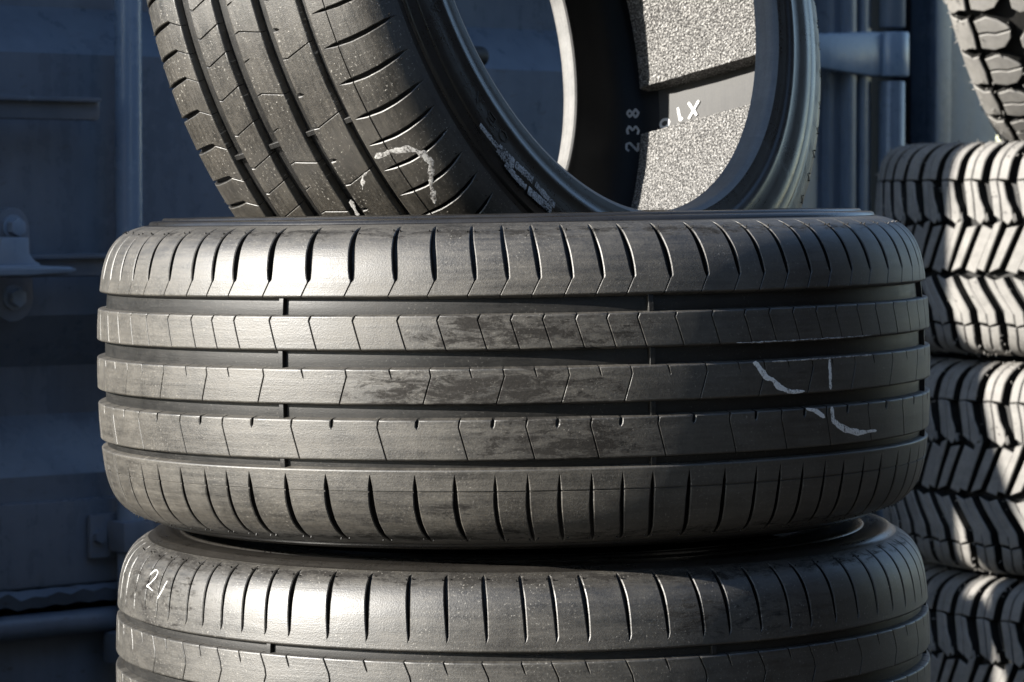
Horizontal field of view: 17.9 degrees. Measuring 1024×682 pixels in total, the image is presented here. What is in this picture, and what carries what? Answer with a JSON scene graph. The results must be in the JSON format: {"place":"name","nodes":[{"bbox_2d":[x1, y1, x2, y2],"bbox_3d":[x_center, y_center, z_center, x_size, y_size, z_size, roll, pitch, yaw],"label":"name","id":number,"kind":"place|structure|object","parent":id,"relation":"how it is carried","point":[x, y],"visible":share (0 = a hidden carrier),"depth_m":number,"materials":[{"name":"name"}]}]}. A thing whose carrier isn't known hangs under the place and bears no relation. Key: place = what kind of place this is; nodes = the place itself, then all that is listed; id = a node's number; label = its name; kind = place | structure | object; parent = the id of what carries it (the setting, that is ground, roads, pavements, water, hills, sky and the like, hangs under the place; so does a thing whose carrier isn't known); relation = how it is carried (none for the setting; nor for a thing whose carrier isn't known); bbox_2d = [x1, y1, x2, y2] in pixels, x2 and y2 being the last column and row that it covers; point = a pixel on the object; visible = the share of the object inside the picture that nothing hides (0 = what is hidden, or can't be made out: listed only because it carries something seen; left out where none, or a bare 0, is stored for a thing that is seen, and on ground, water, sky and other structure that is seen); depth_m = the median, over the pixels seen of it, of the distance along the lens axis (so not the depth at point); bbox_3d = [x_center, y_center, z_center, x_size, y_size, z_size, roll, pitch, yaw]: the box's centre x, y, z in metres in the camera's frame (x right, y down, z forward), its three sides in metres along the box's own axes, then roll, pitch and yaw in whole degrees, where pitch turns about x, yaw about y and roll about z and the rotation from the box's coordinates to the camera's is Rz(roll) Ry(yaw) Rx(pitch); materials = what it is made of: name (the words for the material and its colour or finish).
{"place":"outdoors","nodes":[
{"label":"outdoors","id":0,"kind":"place"},
{"bbox_2d":[116,513,929,681],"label":"road tyre","id":1,"kind":"object","parent":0,"point":[843,602],"visible":0.73,"depth_m":2.62,"materials":[{"name":"rubber"}]},
{"bbox_2d":[97,208,929,549],"bbox_3d":[0.002,0.020,2.903,0.740,0.270,0.740,-1,2,0],"label":"road tyre","id":2,"kind":"object","parent":1,"relation":"on","point":[523,380],"visible":0.99,"depth_m":2.58,"materials":[{"name":"rubber"}]},
{"bbox_2d":[147,0,821,216],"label":"road tyre","id":3,"kind":"object","parent":2,"relation":"on","point":[336,107],"visible":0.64,"depth_m":2.75,"materials":[{"name":"rubber"}]},
{"label":"ground","id":4,"kind":"structure","parent":0,"visible":0},
{"bbox_2d":[0,0,995,681],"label":"shipping container","id":5,"kind":"object","parent":4,"relation":"on","point":[98,154],"visible":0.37,"depth_m":4.41,"materials":[{"name":"blue metal"}]},
{"bbox_2d":[0,0,233,641],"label":"door","id":6,"kind":"structure","parent":5,"relation":"in","point":[57,177],"depth_m":4.39,"materials":[{"name":"blue paint"}]},
{"bbox_2d":[455,0,910,517],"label":"door","id":7,"kind":"structure","parent":5,"relation":"in","point":[865,45],"depth_m":5.33,"materials":[{"name":"blue paint"}]},
{"bbox_2d":[923,560,1023,681],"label":"off road tyre","id":8,"kind":"object","parent":4,"relation":"on","point":[976,620],"visible":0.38,"depth_m":4.57,"materials":[{"name":"rubber"}]},
{"bbox_2d":[883,351,1023,575],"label":"off road tyre","id":9,"kind":"object","parent":8,"relation":"on","point":[960,504],"visible":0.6,"depth_m":4.55,"materials":[{"name":"rubber"}]},
{"bbox_2d":[875,138,1023,357],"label":"off road tyre","id":10,"kind":"object","parent":9,"relation":"on","point":[956,209],"visible":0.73,"depth_m":4.54,"materials":[{"name":"rubber"}]},
{"bbox_2d":[944,0,1023,141],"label":"off road tyre","id":11,"kind":"object","parent":10,"relation":"on","point":[990,36],"visible":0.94,"depth_m":4.47,"materials":[{"name":"rubber"}]}
]}

